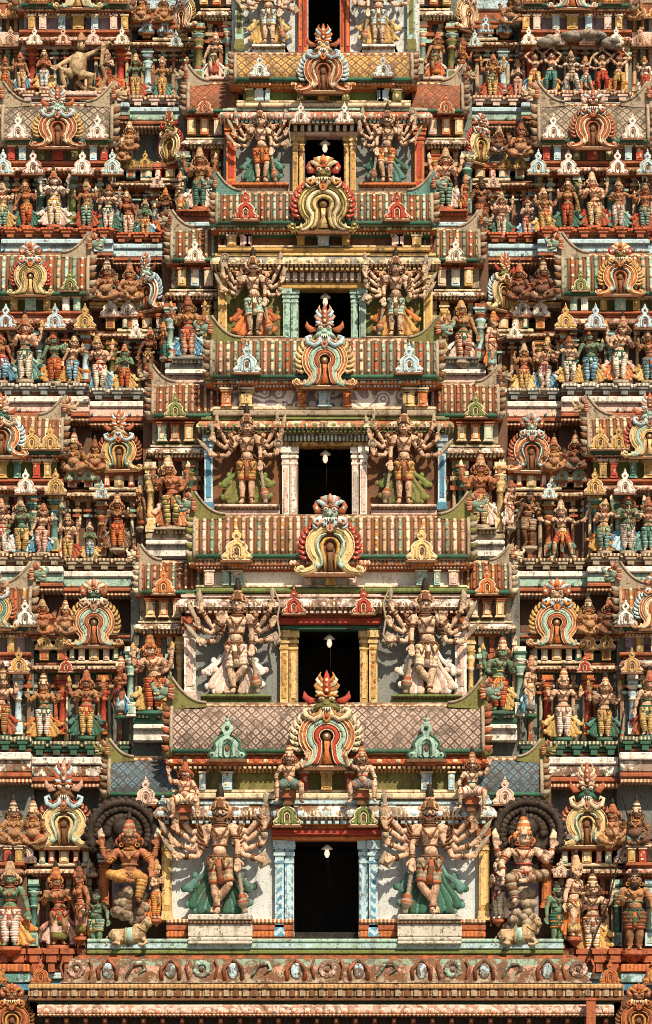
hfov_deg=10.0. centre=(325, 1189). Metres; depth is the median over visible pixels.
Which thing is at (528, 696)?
standing statue
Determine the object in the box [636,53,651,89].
standing statue
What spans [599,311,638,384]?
standing statue
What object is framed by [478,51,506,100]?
standing statue
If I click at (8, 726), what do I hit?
standing statue
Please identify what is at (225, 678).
guardian statue
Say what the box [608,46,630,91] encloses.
dancing statue
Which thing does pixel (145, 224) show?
standing statue
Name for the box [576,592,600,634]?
seated dwarf statue
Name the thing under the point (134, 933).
bull statue
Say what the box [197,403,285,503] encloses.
guardian statue
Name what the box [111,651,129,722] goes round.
standing statue
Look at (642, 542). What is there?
standing statue
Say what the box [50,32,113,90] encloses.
monkey statue
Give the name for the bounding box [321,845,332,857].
hanging lamp
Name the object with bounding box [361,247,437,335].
guardian statue
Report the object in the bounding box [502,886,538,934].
rock mound
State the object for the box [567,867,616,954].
standing statue
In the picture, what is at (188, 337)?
standing statue
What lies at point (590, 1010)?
iron post
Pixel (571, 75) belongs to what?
standing statue
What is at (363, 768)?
perched statue
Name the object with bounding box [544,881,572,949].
bearded statue
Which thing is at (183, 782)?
perched statue
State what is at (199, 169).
standing statue
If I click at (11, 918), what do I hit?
standing statue
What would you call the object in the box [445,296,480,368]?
standing statue
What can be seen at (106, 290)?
seated dwarf statue
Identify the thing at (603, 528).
standing statue
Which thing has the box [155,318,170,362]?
standing statue
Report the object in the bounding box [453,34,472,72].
standing statue
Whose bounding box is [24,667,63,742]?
standing statue
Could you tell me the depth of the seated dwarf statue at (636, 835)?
90.30 m
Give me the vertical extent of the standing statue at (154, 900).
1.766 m
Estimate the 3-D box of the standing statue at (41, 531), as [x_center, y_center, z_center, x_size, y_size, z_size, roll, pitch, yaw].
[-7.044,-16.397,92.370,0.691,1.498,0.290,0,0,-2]
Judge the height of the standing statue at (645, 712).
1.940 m
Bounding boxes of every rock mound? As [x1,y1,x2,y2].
[110,886,152,924]
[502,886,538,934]
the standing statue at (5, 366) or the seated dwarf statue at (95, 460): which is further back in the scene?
the standing statue at (5, 366)
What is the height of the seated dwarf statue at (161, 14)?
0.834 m
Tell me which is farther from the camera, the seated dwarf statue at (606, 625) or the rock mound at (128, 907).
the seated dwarf statue at (606, 625)
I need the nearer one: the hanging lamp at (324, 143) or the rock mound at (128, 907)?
the rock mound at (128, 907)
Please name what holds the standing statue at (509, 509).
on the temple tower
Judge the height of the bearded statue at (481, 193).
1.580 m
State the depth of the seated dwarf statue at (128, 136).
94.79 m
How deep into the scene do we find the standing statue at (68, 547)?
92.64 m
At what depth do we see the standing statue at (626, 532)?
92.33 m
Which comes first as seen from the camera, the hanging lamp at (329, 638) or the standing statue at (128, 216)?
the hanging lamp at (329, 638)
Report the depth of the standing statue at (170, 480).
92.22 m
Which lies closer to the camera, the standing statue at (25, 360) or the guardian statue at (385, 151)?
the standing statue at (25, 360)
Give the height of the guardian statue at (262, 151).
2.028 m
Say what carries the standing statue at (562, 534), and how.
on the temple tower
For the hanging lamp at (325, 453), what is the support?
hanging from the temple tower
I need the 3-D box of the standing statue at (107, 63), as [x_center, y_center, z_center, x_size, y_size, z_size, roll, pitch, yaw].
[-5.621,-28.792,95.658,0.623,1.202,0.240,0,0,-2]
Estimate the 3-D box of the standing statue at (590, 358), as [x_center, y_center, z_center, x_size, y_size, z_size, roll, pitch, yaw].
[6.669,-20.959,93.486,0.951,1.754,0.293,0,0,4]
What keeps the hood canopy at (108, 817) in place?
attached to the temple tower
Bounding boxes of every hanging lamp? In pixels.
[319,140,329,151]
[320,292,330,306]
[320,449,330,491]
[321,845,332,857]
[324,632,334,675]
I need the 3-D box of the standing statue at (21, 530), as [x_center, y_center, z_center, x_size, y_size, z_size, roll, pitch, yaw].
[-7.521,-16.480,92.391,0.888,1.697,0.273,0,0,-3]
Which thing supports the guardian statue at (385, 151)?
on the temple tower
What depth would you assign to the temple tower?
92.08 m
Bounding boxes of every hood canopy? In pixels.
[84,796,160,863]
[490,796,566,863]
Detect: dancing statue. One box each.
[522,46,545,89]
[540,46,561,91]
[592,46,612,90]
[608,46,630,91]
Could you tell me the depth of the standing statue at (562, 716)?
91.52 m
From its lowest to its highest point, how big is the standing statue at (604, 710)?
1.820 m
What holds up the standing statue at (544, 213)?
on the temple tower
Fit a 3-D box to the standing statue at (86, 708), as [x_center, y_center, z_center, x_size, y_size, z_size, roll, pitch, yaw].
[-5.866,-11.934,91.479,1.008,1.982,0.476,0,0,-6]
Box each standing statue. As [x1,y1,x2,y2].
[0,54,14,89]
[0,177,17,232]
[0,331,16,384]
[0,494,16,552]
[0,662,19,735]
[0,853,37,956]
[6,309,45,383]
[6,496,37,553]
[11,49,31,91]
[13,177,41,227]
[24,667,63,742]
[28,498,54,558]
[32,46,56,90]
[36,166,71,232]
[39,331,71,384]
[39,860,75,951]
[58,509,81,562]
[60,331,84,384]
[63,860,91,945]
[66,664,106,742]
[72,177,101,226]
[79,519,100,557]
[87,330,117,391]
[94,181,122,234]
[95,47,118,89]
[99,490,134,554]
[111,340,139,393]
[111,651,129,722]
[117,187,139,241]
[125,50,148,97]
[129,629,174,720]
[130,481,147,532]
[135,323,160,371]
[136,197,157,239]
[144,856,163,926]
[149,449,189,535]
[150,53,174,100]
[152,184,175,234]
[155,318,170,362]
[169,290,207,363]
[173,168,185,214]
[181,144,217,208]
[184,54,189,64]
[202,28,224,76]
[424,28,446,76]
[427,144,464,208]
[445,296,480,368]
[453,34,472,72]
[458,172,474,211]
[459,448,503,533]
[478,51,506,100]
[481,631,518,719]
[482,308,506,372]
[488,188,514,241]
[489,857,510,926]
[501,476,522,532]
[506,56,524,100]
[510,340,535,394]
[515,192,536,239]
[520,650,544,721]
[530,184,557,236]
[530,332,560,394]
[537,494,588,562]
[541,662,583,742]
[547,331,580,383]
[552,177,583,228]
[555,47,591,96]
[561,848,593,946]
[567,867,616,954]
[574,53,602,90]
[574,330,607,384]
[577,167,611,232]
[585,672,622,743]
[586,496,629,554]
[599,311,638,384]
[606,177,639,228]
[610,495,645,554]
[629,178,651,232]
[630,665,651,735]
[632,331,651,384]
[633,492,651,553]
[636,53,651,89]
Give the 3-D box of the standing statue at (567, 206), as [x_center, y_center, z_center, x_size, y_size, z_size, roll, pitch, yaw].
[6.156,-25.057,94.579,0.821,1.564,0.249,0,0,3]
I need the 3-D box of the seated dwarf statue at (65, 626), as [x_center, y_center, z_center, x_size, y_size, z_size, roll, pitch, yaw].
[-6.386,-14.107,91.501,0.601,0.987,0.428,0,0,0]
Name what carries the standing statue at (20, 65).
on the temple tower
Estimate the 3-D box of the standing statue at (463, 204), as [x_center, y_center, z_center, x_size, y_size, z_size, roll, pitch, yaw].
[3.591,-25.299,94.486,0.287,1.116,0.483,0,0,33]
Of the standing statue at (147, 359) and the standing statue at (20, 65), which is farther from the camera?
the standing statue at (20, 65)
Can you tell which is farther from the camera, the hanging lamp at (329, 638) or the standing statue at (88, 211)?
the standing statue at (88, 211)
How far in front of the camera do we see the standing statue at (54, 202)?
94.55 m
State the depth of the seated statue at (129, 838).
89.53 m
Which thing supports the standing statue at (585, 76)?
on the temple tower
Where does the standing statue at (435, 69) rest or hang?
on the temple tower
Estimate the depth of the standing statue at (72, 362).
93.44 m
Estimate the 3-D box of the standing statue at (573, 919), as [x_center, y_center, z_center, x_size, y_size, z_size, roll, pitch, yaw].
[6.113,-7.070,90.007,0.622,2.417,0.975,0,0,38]
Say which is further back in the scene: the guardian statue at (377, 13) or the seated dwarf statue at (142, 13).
the seated dwarf statue at (142, 13)
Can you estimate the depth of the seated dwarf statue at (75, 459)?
92.56 m
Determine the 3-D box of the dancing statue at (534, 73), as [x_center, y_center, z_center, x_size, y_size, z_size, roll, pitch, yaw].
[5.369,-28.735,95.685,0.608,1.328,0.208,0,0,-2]
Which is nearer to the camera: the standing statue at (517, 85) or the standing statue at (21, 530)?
the standing statue at (21, 530)
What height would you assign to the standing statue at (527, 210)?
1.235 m
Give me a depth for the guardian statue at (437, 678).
90.57 m
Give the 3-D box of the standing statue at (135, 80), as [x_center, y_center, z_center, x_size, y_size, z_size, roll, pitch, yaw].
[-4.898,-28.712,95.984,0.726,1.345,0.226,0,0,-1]
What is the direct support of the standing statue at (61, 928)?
on the temple tower
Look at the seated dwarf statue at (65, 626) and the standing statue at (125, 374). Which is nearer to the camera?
the seated dwarf statue at (65, 626)
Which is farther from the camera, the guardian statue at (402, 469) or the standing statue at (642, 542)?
the standing statue at (642, 542)
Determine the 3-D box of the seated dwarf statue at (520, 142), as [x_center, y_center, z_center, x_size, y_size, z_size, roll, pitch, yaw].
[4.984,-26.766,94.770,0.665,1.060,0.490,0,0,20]
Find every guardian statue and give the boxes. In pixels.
[158,783,271,913]
[184,578,281,693]
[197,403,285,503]
[214,247,286,335]
[225,102,291,182]
[235,0,299,43]
[352,0,411,43]
[357,102,421,182]
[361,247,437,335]
[364,404,452,503]
[378,783,491,913]
[381,578,478,693]
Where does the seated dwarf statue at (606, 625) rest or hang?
on the temple tower
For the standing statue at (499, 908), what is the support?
on the temple tower
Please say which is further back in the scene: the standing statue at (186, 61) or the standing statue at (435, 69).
the standing statue at (186, 61)
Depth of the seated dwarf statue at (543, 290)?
93.61 m
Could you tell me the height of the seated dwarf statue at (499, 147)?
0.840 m
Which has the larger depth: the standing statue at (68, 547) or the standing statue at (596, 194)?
the standing statue at (596, 194)
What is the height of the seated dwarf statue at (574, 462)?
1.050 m
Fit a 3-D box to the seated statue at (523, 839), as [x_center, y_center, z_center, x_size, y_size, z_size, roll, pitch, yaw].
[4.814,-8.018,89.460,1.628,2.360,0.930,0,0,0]
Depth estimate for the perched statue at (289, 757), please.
89.12 m
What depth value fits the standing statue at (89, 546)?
92.66 m
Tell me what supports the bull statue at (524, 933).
on the temple tower
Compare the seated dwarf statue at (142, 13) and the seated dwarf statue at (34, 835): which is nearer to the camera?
the seated dwarf statue at (34, 835)
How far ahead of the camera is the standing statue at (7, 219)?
94.54 m
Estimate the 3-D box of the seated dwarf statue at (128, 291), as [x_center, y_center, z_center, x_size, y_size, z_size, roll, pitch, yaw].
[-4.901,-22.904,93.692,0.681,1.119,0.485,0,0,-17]
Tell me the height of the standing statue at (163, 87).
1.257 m
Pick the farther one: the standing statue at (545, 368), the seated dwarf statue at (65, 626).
the standing statue at (545, 368)
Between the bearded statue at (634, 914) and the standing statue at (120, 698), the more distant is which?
the standing statue at (120, 698)
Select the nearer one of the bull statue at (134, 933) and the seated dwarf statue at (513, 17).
the bull statue at (134, 933)
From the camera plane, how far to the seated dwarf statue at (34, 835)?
90.31 m
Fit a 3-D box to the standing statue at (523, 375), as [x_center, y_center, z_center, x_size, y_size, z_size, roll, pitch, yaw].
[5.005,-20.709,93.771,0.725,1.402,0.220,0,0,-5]
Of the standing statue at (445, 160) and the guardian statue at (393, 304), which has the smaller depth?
the guardian statue at (393, 304)
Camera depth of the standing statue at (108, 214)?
94.56 m
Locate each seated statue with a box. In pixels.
[96,811,160,902]
[491,807,558,903]
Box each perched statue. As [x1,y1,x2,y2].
[166,756,199,817]
[274,739,309,802]
[343,740,376,802]
[457,746,492,809]
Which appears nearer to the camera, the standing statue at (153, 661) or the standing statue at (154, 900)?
the standing statue at (154, 900)
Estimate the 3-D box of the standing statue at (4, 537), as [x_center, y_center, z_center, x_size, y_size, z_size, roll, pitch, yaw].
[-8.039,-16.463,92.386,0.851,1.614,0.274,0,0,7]
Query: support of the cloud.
attached to the temple tower
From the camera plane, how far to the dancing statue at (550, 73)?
95.65 m
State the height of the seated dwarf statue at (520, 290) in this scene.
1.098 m
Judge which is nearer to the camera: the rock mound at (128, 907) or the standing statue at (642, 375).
the rock mound at (128, 907)
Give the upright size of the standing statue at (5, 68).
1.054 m
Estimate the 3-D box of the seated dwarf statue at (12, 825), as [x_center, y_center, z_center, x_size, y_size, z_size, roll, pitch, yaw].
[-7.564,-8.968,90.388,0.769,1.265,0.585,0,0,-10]
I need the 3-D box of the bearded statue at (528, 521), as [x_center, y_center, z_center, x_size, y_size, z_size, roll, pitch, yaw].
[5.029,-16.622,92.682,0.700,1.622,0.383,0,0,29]
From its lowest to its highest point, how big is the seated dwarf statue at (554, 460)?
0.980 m
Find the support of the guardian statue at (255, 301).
on the temple tower
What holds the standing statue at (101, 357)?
on the temple tower
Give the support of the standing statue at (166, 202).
on the temple tower
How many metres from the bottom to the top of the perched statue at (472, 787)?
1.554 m
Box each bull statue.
[105,912,151,945]
[495,912,541,945]
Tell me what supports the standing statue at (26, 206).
on the temple tower
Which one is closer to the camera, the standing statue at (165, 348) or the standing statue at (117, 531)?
the standing statue at (117, 531)
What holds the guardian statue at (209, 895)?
on the temple tower
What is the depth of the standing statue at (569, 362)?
93.44 m
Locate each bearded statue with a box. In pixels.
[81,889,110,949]
[470,177,493,234]
[514,489,540,553]
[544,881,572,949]
[615,868,651,961]
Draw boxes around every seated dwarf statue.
[0,794,29,844]
[18,795,46,844]
[35,594,56,634]
[53,596,77,634]
[60,428,85,471]
[84,435,105,470]
[93,255,119,300]
[114,134,131,162]
[117,258,143,300]
[118,117,139,151]
[130,0,151,22]
[154,0,173,22]
[489,122,508,153]
[498,0,522,25]
[505,259,531,300]
[506,118,533,157]
[529,255,556,300]
[542,433,565,470]
[562,430,587,470]
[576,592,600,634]
[595,798,625,844]
[597,592,616,634]
[621,795,651,844]
[625,0,643,20]
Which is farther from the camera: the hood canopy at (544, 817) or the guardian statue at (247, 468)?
the guardian statue at (247, 468)
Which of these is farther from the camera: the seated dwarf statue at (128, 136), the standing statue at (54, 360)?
the seated dwarf statue at (128, 136)
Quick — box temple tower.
[0,0,651,1023]
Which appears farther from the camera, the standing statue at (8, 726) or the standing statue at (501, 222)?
the standing statue at (501, 222)
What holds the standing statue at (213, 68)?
on the temple tower
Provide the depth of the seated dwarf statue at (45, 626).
91.48 m
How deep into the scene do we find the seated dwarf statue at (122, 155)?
94.75 m
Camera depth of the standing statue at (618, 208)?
94.55 m
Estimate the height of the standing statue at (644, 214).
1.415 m
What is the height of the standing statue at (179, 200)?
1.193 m
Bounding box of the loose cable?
[576,711,628,983]
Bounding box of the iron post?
[585,998,596,1023]
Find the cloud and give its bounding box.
[537,28,621,50]
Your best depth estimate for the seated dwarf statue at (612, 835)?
90.29 m
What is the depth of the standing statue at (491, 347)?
93.32 m
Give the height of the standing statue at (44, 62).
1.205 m
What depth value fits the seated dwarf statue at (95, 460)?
92.57 m
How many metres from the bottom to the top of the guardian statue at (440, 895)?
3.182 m
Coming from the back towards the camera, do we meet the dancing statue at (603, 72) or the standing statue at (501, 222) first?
the dancing statue at (603, 72)
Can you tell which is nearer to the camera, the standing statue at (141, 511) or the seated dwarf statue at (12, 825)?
the seated dwarf statue at (12, 825)
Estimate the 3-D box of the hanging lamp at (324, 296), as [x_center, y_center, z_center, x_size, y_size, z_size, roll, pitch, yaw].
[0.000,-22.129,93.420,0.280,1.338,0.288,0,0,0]
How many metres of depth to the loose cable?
89.64 m
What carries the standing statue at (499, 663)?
on the temple tower
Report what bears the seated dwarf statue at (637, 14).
on the temple tower
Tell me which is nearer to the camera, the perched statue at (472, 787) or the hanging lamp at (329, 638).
the perched statue at (472, 787)
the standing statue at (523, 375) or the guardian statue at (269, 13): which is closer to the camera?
the standing statue at (523, 375)
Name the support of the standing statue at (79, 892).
on the temple tower
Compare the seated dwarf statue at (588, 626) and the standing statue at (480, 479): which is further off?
the standing statue at (480, 479)

